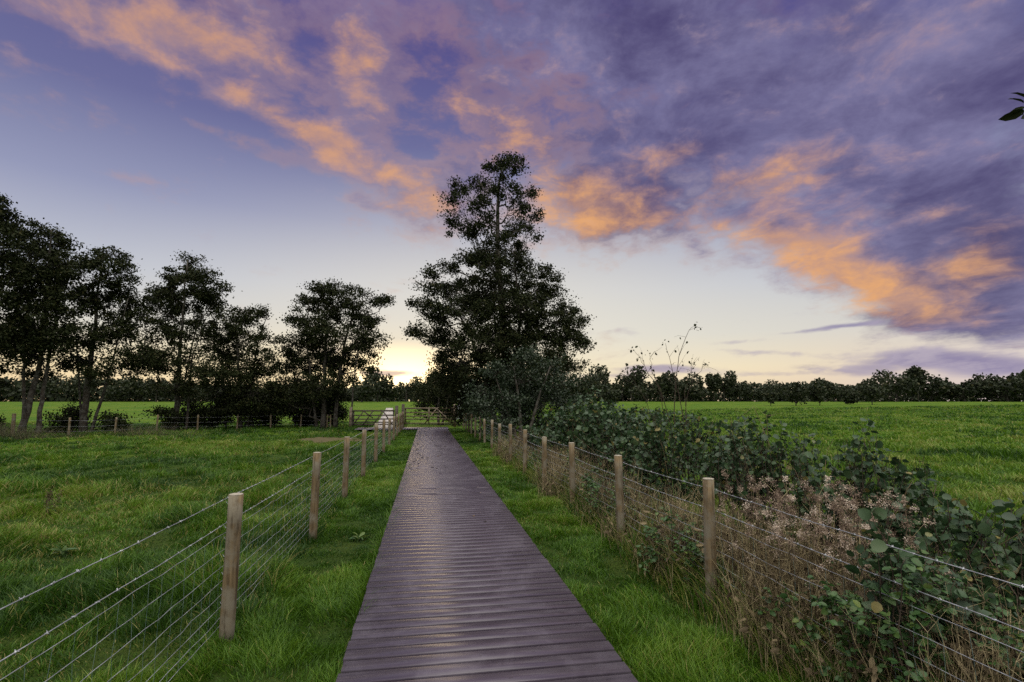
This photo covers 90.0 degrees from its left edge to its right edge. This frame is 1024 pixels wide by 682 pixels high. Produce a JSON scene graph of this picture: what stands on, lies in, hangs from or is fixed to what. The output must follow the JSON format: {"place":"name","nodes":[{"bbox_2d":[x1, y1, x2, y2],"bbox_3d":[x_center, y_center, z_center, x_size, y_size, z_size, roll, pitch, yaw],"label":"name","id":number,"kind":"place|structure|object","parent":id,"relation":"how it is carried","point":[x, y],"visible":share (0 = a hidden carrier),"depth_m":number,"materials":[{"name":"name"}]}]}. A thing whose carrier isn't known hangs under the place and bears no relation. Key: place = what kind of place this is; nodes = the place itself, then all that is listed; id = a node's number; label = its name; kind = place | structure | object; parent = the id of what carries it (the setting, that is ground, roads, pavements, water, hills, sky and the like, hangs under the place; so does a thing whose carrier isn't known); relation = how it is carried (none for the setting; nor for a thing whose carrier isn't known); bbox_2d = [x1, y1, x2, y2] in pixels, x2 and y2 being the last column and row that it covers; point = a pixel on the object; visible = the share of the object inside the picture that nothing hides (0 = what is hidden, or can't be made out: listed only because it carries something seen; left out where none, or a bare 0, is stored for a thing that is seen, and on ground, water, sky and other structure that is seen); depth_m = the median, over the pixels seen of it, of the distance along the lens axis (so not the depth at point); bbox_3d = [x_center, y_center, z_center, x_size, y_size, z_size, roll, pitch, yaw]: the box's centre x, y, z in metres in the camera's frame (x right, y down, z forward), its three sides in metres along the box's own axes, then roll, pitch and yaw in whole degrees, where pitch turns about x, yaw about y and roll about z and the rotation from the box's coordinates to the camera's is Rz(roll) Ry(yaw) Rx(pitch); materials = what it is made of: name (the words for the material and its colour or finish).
{"place":"outdoors","nodes":[
{"label":"outdoors","id":0,"kind":"place"},
{"bbox_2d":[169,430,416,681],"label":"grass","id":1,"kind":"structure","parent":0,"point":[318,586],"depth_m":4.53,"materials":[{"name":"plant"}]},
{"bbox_2d":[0,401,1023,681],"bbox_3d":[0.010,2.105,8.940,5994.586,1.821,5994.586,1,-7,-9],"label":"ground","id":2,"kind":"structure","parent":0,"point":[8,409],"depth_m":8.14,"materials":[{"name":"plant"}]},
{"bbox_2d":[0,193,46,390],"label":"alder tree","id":3,"kind":"object","parent":2,"relation":"on","point":[10,230],"visible":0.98,"depth_m":26.04,"materials":[{"name":"green plant"}]},
{"bbox_2d":[0,218,100,433],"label":"alder tree","id":4,"kind":"object","parent":2,"relation":"on","point":[53,280],"visible":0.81,"depth_m":27.41,"materials":[{"name":"green plant"}]},
{"bbox_2d":[39,371,95,397],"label":"tree","id":5,"kind":"object","parent":2,"relation":"on","point":[62,382],"visible":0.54,"depth_m":156.50,"materials":[{"name":"green plant"}]},
{"bbox_2d":[34,399,102,432],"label":"scrub bush","id":6,"kind":"object","parent":2,"relation":"on","point":[72,414],"visible":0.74,"depth_m":29.23,"materials":[{"name":"green plant"}]},
{"bbox_2d":[52,244,166,431],"bbox_3d":[-23.361,-0.318,29.815,6.014,11.565,4.523,-1,-7,6],"label":"alder tree","id":7,"kind":"object","parent":2,"relation":"on","point":[126,329],"visible":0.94,"depth_m":29.70,"materials":[{"name":"green plant"}]},
{"bbox_2d":[89,409,139,432],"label":"scrub bush","id":8,"kind":"object","parent":2,"relation":"on","point":[108,421],"visible":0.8,"depth_m":29.18,"materials":[{"name":"green plant"}]},
{"bbox_2d":[111,376,160,401],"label":"tree","id":9,"kind":"object","parent":2,"relation":"on","point":[127,389],"visible":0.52,"depth_m":144.75,"materials":[{"name":"green plant"}]},
{"bbox_2d":[138,378,170,401],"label":"tree","id":10,"kind":"object","parent":2,"relation":"on","point":[146,390],"visible":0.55,"depth_m":143.97,"materials":[{"name":"green plant"}]},
{"bbox_2d":[134,404,195,429],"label":"scrub bush","id":11,"kind":"object","parent":2,"relation":"on","point":[166,417],"visible":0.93,"depth_m":31.31,"materials":[{"name":"green plant"}]},
{"bbox_2d":[11,413,330,434],"bbox_3d":[-18.921,4.842,30.243,16.011,1.275,2.122,4,-8,-33],"label":"wire fence","id":12,"kind":"object","parent":2,"relation":"on","point":[13,419],"visible":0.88,"depth_m":29.48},
{"bbox_2d":[132,249,241,430],"bbox_3d":[-20.350,-0.232,32.180,7.012,11.889,5.360,1,-7,-9],"label":"alder tree","id":13,"kind":"object","parent":2,"relation":"on","point":[210,298],"visible":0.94,"depth_m":32.09,"materials":[{"name":"green plant"}]},
{"bbox_2d":[180,391,216,429],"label":"scrub bush","id":14,"kind":"object","parent":2,"relation":"on","point":[199,410],"visible":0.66,"depth_m":32.67,"materials":[{"name":"green plant"}]},
{"bbox_2d":[0,412,403,681],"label":"wire fence","id":15,"kind":"object","parent":2,"relation":"on","point":[230,573],"visible":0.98,"depth_m":3.91,"materials":[{"name":"metal"}]},
{"bbox_2d":[0,420,409,681],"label":"grass","id":16,"kind":"structure","parent":2,"relation":"on","point":[75,589],"depth_m":7.20,"materials":[{"name":"plant"}]},
{"bbox_2d":[199,399,244,427],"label":"scrub bush","id":17,"kind":"object","parent":2,"relation":"on","point":[219,419],"visible":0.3,"depth_m":33.95,"materials":[{"name":"green plant"}]},
{"bbox_2d":[196,303,286,428],"bbox_3d":[-17.811,1.694,33.833,6.535,8.438,4.283,-1,-7,11],"label":"alder tree","id":18,"kind":"object","parent":2,"relation":"on","point":[243,385],"visible":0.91,"depth_m":33.11,"materials":[{"name":"green plant"}]},
{"bbox_2d":[262,276,395,428],"bbox_3d":[-12.600,0.772,35.193,9.182,10.614,5.705,1,-7,-9],"label":"alder tree","id":19,"kind":"object","parent":2,"relation":"on","point":[331,361],"visible":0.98,"depth_m":34.71,"materials":[{"name":"green plant"}]},
{"bbox_2d":[349,407,351,426],"bbox_3d":[-10.698,5.131,33.947,0.170,1.511,0.170,1,-7,-9],"label":"gate post","id":20,"kind":"object","parent":2,"relation":"on","point":[350,416],"visible":0.81,"depth_m":33.87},
{"bbox_2d":[352,410,394,425],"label":"field gate","id":21,"kind":"structure","parent":20,"relation":"attached to","point":[370,415],"depth_m":34.14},
{"bbox_2d":[341,338,376,425],"bbox_3d":[-10.258,2.832,34.392,2.416,6.303,2.478,1,-7,-9],"label":"young tree","id":22,"kind":"object","parent":2,"relation":"on","point":[361,363],"visible":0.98,"depth_m":34.43,"materials":[{"name":"green plant"}]},
{"bbox_2d":[351,379,382,401],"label":"tree","id":23,"kind":"object","parent":2,"relation":"on","point":[365,390],"visible":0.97,"depth_m":156.81,"materials":[{"name":"green plant"}]},
{"bbox_2d":[328,465,411,628],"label":"edge grass","id":24,"kind":"structure","parent":2,"relation":"on","point":[373,564],"depth_m":5.60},
{"bbox_2d":[361,366,394,401],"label":"tree","id":25,"kind":"object","parent":2,"relation":"on","point":[377,376],"visible":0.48,"depth_m":165.21,"materials":[{"name":"green plant"}]},
{"bbox_2d":[393,382,415,401],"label":"tree","id":26,"kind":"object","parent":2,"relation":"on","point":[403,390],"visible":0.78,"depth_m":161.75,"materials":[{"name":"green plant"}]},
{"bbox_2d":[409,366,480,424],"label":"hawthorn bush","id":27,"kind":"object","parent":2,"relation":"on","point":[433,394],"visible":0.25,"depth_m":39.24,"materials":[{"name":"green plant"}]},
{"bbox_2d":[336,427,637,681],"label":"boardwalk","id":28,"kind":"structure","parent":2,"relation":"on","point":[464,594],"depth_m":4.40,"materials":[{"name":"wood"}]},
{"bbox_2d":[399,151,596,434],"bbox_3d":[-0.287,-2.796,28.944,11.657,16.394,7.860,1,-7,-9],"label":"tall tree","id":29,"kind":"object","parent":2,"relation":"on","point":[501,337],"visible":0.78,"depth_m":27.43,"materials":[{"name":"green plant"}]},
{"bbox_2d":[0,376,1023,401],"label":"wood","id":30,"kind":"object","parent":2,"relation":"on","point":[5,396],"visible":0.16,"depth_m":173.40,"materials":[{"name":"green plant"}]},
{"bbox_2d":[453,338,588,441],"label":"sallow bush","id":31,"kind":"object","parent":2,"relation":"on","point":[517,406],"visible":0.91,"depth_m":23.35,"materials":[{"name":"green plant"}]},
{"bbox_2d":[534,455,575,500],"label":"dead weed clump","id":32,"kind":"object","parent":2,"relation":"on","point":[559,477],"visible":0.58,"depth_m":9.63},
{"bbox_2d":[515,422,599,468],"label":"hazel bush","id":33,"kind":"object","parent":2,"relation":"on","point":[558,438],"visible":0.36,"depth_m":13.66,"materials":[{"name":"green plant"}]},
{"bbox_2d":[532,385,616,446],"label":"hazel bush","id":34,"kind":"object","parent":2,"relation":"on","point":[569,422],"visible":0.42,"depth_m":19.10,"materials":[{"name":"green plant"}]},
{"bbox_2d":[585,363,610,395],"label":"tree","id":35,"kind":"object","parent":2,"relation":"on","point":[601,374],"visible":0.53,"depth_m":203.27,"materials":[{"name":"green plant"}]},
{"bbox_2d":[581,478,630,517],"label":"bramble","id":36,"kind":"object","parent":2,"relation":"on","point":[592,486],"visible":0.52,"depth_m":7.47,"materials":[{"name":"green plant"}]},
{"bbox_2d":[598,383,622,403],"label":"field bush","id":37,"kind":"object","parent":2,"relation":"on","point":[609,393],"visible":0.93,"depth_m":91.67,"materials":[{"name":"green plant"}]},
{"bbox_2d":[581,463,648,526],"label":"dead weed clump","id":38,"kind":"object","parent":2,"relation":"on","point":[605,498],"visible":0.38,"depth_m":7.38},
{"bbox_2d":[566,405,672,472],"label":"hazel bush","id":39,"kind":"object","parent":2,"relation":"on","point":[593,442],"visible":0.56,"depth_m":13.09,"materials":[{"name":"green plant"}]},
{"bbox_2d":[599,486,654,551],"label":"dead weed clump","id":40,"kind":"object","parent":2,"relation":"on","point":[612,524],"visible":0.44,"depth_m":6.47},
{"bbox_2d":[615,365,647,401],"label":"tree","id":41,"kind":"object","parent":2,"relation":"on","point":[640,378],"visible":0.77,"depth_m":186.98,"materials":[{"name":"green plant"}]},
{"bbox_2d":[578,401,700,436],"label":"hazel bush","id":42,"kind":"object","parent":2,"relation":"on","point":[631,411],"visible":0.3,"depth_m":24.53,"materials":[{"name":"green plant"}]},
{"bbox_2d":[628,381,659,401],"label":"tree","id":43,"kind":"object","parent":2,"relation":"on","point":[645,390],"visible":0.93,"depth_m":171.16,"materials":[{"name":"green plant"}]},
{"bbox_2d":[609,495,695,579],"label":"dead weed clump","id":44,"kind":"object","parent":2,"relation":"on","point":[649,538],"visible":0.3,"depth_m":5.63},
{"bbox_2d":[583,436,723,504],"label":"hazel bush","id":45,"kind":"object","parent":2,"relation":"on","point":[623,453],"visible":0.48,"depth_m":8.73,"materials":[{"name":"green plant"}]},
{"bbox_2d":[652,370,677,401],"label":"tree","id":46,"kind":"object","parent":2,"relation":"on","point":[661,381],"visible":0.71,"depth_m":171.22,"materials":[{"name":"green plant"}]},
{"bbox_2d":[636,509,703,572],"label":"bramble","id":47,"kind":"object","parent":2,"relation":"on","point":[651,532],"visible":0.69,"depth_m":5.34,"materials":[{"name":"green plant"}]},
{"bbox_2d":[622,324,719,483],"bbox_3d":[3.237,1.357,10.052,2.070,3.497,0.700,1,-7,-9],"label":"twiggy sapling","id":48,"kind":"object","parent":2,"relation":"on","point":[653,370],"visible":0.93,"depth_m":10.02,"materials":[{"name":"brown plant"}]},
{"bbox_2d":[640,484,727,583],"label":"dead weed clump","id":49,"kind":"object","parent":2,"relation":"on","point":[677,527],"visible":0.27,"depth_m":5.36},
{"bbox_2d":[663,372,704,401],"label":"tree","id":50,"kind":"object","parent":2,"relation":"on","point":[699,381],"visible":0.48,"depth_m":170.09,"materials":[{"name":"green plant"}]},
{"bbox_2d":[671,379,708,401],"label":"tree","id":51,"kind":"object","parent":2,"relation":"on","point":[699,389],"visible":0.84,"depth_m":165.77,"materials":[{"name":"green plant"}]},
{"bbox_2d":[627,407,758,503],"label":"hazel bush","id":52,"kind":"object","parent":2,"relation":"on","point":[657,460],"visible":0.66,"depth_m":9.11,"materials":[{"name":"green plant"}]},
{"bbox_2d":[672,529,721,581],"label":"leafy herb","id":53,"kind":"object","parent":2,"relation":"on","point":[692,545],"visible":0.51,"depth_m":4.89,"materials":[{"name":"green plant"}]},
{"bbox_2d":[704,372,722,401],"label":"tree","id":54,"kind":"object","parent":2,"relation":"on","point":[713,382],"visible":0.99,"depth_m":169.20,"materials":[{"name":"green plant"}]},
{"bbox_2d":[654,504,772,607],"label":"dead weed clump","id":55,"kind":"object","parent":2,"relation":"on","point":[701,544],"visible":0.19,"depth_m":4.82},
{"bbox_2d":[664,500,767,595],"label":"dead weed clump","id":56,"kind":"object","parent":2,"relation":"on","point":[716,548],"visible":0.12,"depth_m":4.97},
{"bbox_2d":[710,370,737,401],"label":"tree","id":57,"kind":"object","parent":2,"relation":"on","point":[728,381],"visible":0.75,"depth_m":171.44,"materials":[{"name":"green plant"}]},
{"bbox_2d":[726,380,753,401],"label":"tree","id":58,"kind":"object","parent":2,"relation":"on","point":[742,390],"visible":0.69,"depth_m":176.26,"materials":[{"name":"green plant"}]},
{"bbox_2d":[463,413,1023,681],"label":"wire fence","id":59,"kind":"object","parent":2,"relation":"on","point":[710,536],"visible":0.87,"depth_m":4.55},
{"bbox_2d":[684,496,803,635],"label":"dead weed clump","id":60,"kind":"object","parent":2,"relation":"on","point":[751,579],"visible":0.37,"depth_m":4.25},
{"bbox_2d":[692,501,798,591],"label":"dead weed clump","id":61,"kind":"object","parent":2,"relation":"on","point":[737,539],"visible":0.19,"depth_m":4.72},
{"bbox_2d":[470,404,1023,575],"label":"grass","id":62,"kind":"structure","parent":2,"relation":"on","point":[1005,448],"depth_m":22.89,"materials":[{"name":"plant"}]},
{"bbox_2d":[711,530,795,616],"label":"dead weed clump","id":63,"kind":"object","parent":2,"relation":"on","point":[735,568],"visible":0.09,"depth_m":4.33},
{"bbox_2d":[697,471,825,595],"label":"dead weed clump","id":64,"kind":"object","parent":2,"relation":"on","point":[752,480],"visible":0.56,"depth_m":4.84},
{"bbox_2d":[712,534,819,668],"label":"dead weed clump","id":65,"kind":"object","parent":2,"relation":"on","point":[745,628],"visible":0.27,"depth_m":3.80,"materials":[{"name":"plant"}]},
{"bbox_2d":[702,407,833,543],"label":"hazel bush","id":66,"kind":"object","parent":2,"relation":"on","point":[765,462],"visible":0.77,"depth_m":6.68,"materials":[{"name":"green plant"}]},
{"bbox_2d":[719,505,840,621],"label":"dead weed clump","id":67,"kind":"object","parent":2,"relation":"on","point":[775,557],"visible":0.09,"depth_m":4.17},
{"bbox_2d":[713,514,868,660],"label":"dead weed clump","id":68,"kind":"object","parent":2,"relation":"on","point":[795,583],"visible":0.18,"depth_m":3.88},
{"bbox_2d":[711,475,878,617],"bbox_3d":[2.482,1.737,4.119,1.332,1.242,1.371,4,-8,-32],"label":"dead weed clump","id":69,"kind":"object","parent":2,"relation":"on","point":[791,498],"visible":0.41,"depth_m":4.15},
{"bbox_2d":[748,554,842,681],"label":"dead weed clump","id":70,"kind":"object","parent":2,"relation":"on","point":[774,641],"visible":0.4,"depth_m":3.46,"materials":[{"name":"plant"}]},
{"bbox_2d":[780,382,810,405],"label":"tree","id":71,"kind":"object","parent":2,"relation":"on","point":[795,394],"visible":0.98,"depth_m":104.22,"materials":[{"name":"green plant"}]},
{"bbox_2d":[711,477,880,662],"bbox_3d":[2.214,1.710,3.878,1.318,1.231,1.170,4,-8,-31],"label":"dead weed clump","id":72,"kind":"object","parent":2,"relation":"on","point":[768,514],"visible":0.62,"depth_m":3.85,"materials":[{"name":"plant"}]},
{"bbox_2d":[703,469,889,616],"bbox_3d":[2.380,1.755,4.244,1.247,1.246,1.404,4,-8,-32],"label":"dead weed clump","id":73,"kind":"object","parent":2,"relation":"on","point":[807,527],"visible":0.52,"depth_m":4.21,"materials":[{"name":"plant"}]},
{"bbox_2d":[738,503,862,665],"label":"dead weed clump","id":74,"kind":"object","parent":2,"relation":"on","point":[820,585],"visible":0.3,"depth_m":3.80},
{"bbox_2d":[806,381,827,403],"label":"tree","id":75,"kind":"object","parent":2,"relation":"on","point":[819,393],"visible":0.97,"depth_m":103.84,"materials":[{"name":"green plant"}]},
{"bbox_2d":[754,581,882,652],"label":"bramble","id":76,"kind":"object","parent":2,"relation":"on","point":[813,633],"visible":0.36,"depth_m":3.49,"materials":[{"name":"green plant"}]},
{"bbox_2d":[745,517,898,681],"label":"dead weed clump","id":77,"kind":"object","parent":2,"relation":"on","point":[825,594],"visible":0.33,"depth_m":3.44,"materials":[{"name":"plant"}]},
{"bbox_2d":[750,476,921,662],"bbox_3d":[2.401,1.689,3.873,1.209,1.273,1.361,-3,-8,27],"label":"dead weed clump","id":78,"kind":"object","parent":2,"relation":"on","point":[841,501],"visible":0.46,"depth_m":3.76,"materials":[{"name":"plant"}]},
{"bbox_2d":[759,495,920,676],"bbox_3d":[2.396,1.694,3.651,1.260,1.198,1.120,1,-7,-9],"label":"dead weed clump","id":79,"kind":"object","parent":2,"relation":"on","point":[856,520],"visible":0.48,"depth_m":3.60,"materials":[{"name":"plant"}]},
{"bbox_2d":[766,475,953,629],"bbox_3d":[2.564,1.684,3.838,1.332,1.266,1.371,-2,-7,14],"label":"dead weed clump","id":80,"kind":"object","parent":2,"relation":"on","point":[818,498],"visible":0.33,"depth_m":4.01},
{"bbox_2d":[778,504,955,630],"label":"dead weed clump","id":81,"kind":"object","parent":2,"relation":"on","point":[908,539],"visible":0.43,"depth_m":3.58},
{"bbox_2d":[762,418,973,584],"bbox_3d":[3.484,1.557,4.655,2.058,1.712,1.154,1,-7,-9],"label":"hazel bush","id":82,"kind":"object","parent":2,"relation":"on","point":[910,492],"visible":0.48,"depth_m":4.57,"materials":[{"name":"green plant"}]},
{"bbox_2d":[782,577,955,681],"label":"dead weed clump","id":83,"kind":"object","parent":2,"relation":"on","point":[872,669],"visible":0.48,"depth_m":2.98,"materials":[{"name":"plant"}]},
{"bbox_2d":[859,384,882,404],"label":"tree","id":84,"kind":"object","parent":2,"relation":"on","point":[872,391],"visible":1,"depth_m":105.51,"materials":[{"name":"green plant"}]},
{"bbox_2d":[807,546,956,681],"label":"bramble","id":85,"kind":"object","parent":2,"relation":"on","point":[824,603],"visible":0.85,"depth_m":2.81,"materials":[{"name":"green plant"}]},
{"bbox_2d":[871,369,922,401],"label":"tree","id":86,"kind":"object","parent":2,"relation":"on","point":[900,381],"visible":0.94,"depth_m":146.15,"materials":[{"name":"green plant"}]},
{"bbox_2d":[902,365,929,401],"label":"tree","id":87,"kind":"object","parent":2,"relation":"on","point":[918,373],"visible":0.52,"depth_m":146.74,"materials":[{"name":"green plant"}]},
{"bbox_2d":[822,586,1020,681],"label":"dead weed clump","id":88,"kind":"object","parent":2,"relation":"on","point":[885,652],"visible":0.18,"depth_m":2.84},
{"bbox_2d":[843,506,1020,676],"bbox_3d":[2.580,1.617,3.046,1.357,1.227,0.648,4,-8,-29],"label":"hazel bush","id":89,"kind":"object","parent":2,"relation":"on","point":[877,545],"visible":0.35,"depth_m":2.91,"materials":[{"name":"green plant"}]},
{"bbox_2d":[904,374,960,401],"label":"tree","id":90,"kind":"object","parent":2,"relation":"on","point":[941,387],"visible":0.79,"depth_m":153.20,"materials":[{"name":"green plant"}]},
{"bbox_2d":[849,545,1023,680],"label":"bramble","id":91,"kind":"object","parent":2,"relation":"on","point":[1009,573],"visible":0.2,"depth_m":3.04,"materials":[{"name":"green plant"}]},
{"bbox_2d":[855,612,1023,681],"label":"dead weed clump","id":92,"kind":"object","parent":2,"relation":"on","point":[959,650],"visible":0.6,"depth_m":2.60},
{"bbox_2d":[867,588,1023,681],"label":"dead weed clump","id":93,"kind":"object","parent":2,"relation":"on","point":[964,657],"visible":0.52,"depth_m":2.69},
{"bbox_2d":[872,605,1022,681],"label":"dead weed clump","id":94,"kind":"object","parent":2,"relation":"on","point":[997,678],"visible":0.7,"depth_m":2.51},
{"bbox_2d":[877,576,1023,681],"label":"dead weed clump","id":95,"kind":"object","parent":2,"relation":"on","point":[990,653],"visible":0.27,"depth_m":2.78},
{"bbox_2d":[900,490,1023,636],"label":"hazel bush","id":96,"kind":"object","parent":2,"relation":"on","point":[1013,560],"visible":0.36,"depth_m":3.72,"materials":[{"name":"green plant"}]},
{"bbox_2d":[943,380,990,401],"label":"tree","id":97,"kind":"object","parent":2,"relation":"on","point":[968,390],"visible":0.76,"depth_m":151.80,"materials":[{"name":"green plant"}]},
{"bbox_2d":[940,602,1023,681],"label":"dead weed clump","id":98,"kind":"object","parent":2,"relation":"on","point":[1010,615],"visible":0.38,"depth_m":2.64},
{"bbox_2d":[968,372,1006,401],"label":"tree","id":99,"kind":"object","parent":2,"relation":"on","point":[989,377],"visible":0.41,"depth_m":151.34,"materials":[{"name":"green plant"}]},
{"bbox_2d":[955,617,1023,681],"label":"leafy herb","id":100,"kind":"object","parent":2,"relation":"on","point":[1017,636],"visible":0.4,"depth_m":2.63,"materials":[{"name":"green plant"}]},
{"bbox_2d":[976,372,1023,401],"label":"tree","id":101,"kind":"object","parent":2,"relation":"on","point":[1006,389],"visible":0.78,"depth_m":144.98,"materials":[{"name":"green plant"}]},
{"bbox_2d":[998,92,1023,120],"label":"overhanging tree","id":102,"kind":"object","parent":2,"relation":"on","point":[1015,113],"visible":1,"depth_m":2.21,"materials":[{"name":"green plant"}]},
{"bbox_3d":[-7.641,5.286,35.867,0.200,1.731,0.200,1,-7,-9],"label":"gate post","id":103,"kind":"object","parent":2,"relation":"on","visible":0},
{"bbox_2d":[404,407,452,423],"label":"field gate","id":104,"kind":"structure","parent":103,"relation":"attached to","point":[428,419],"depth_m":36.14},
{"bbox_2d":[0,0,1023,400],"label":"sky","id":105,"kind":"structure","parent":0,"point":[831,190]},
{"bbox_2d":[492,440,1023,681],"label":"long grass","id":106,"kind":"structure","parent":0,"point":[682,591],"depth_m":4.71,"materials":[{"name":"plant"}]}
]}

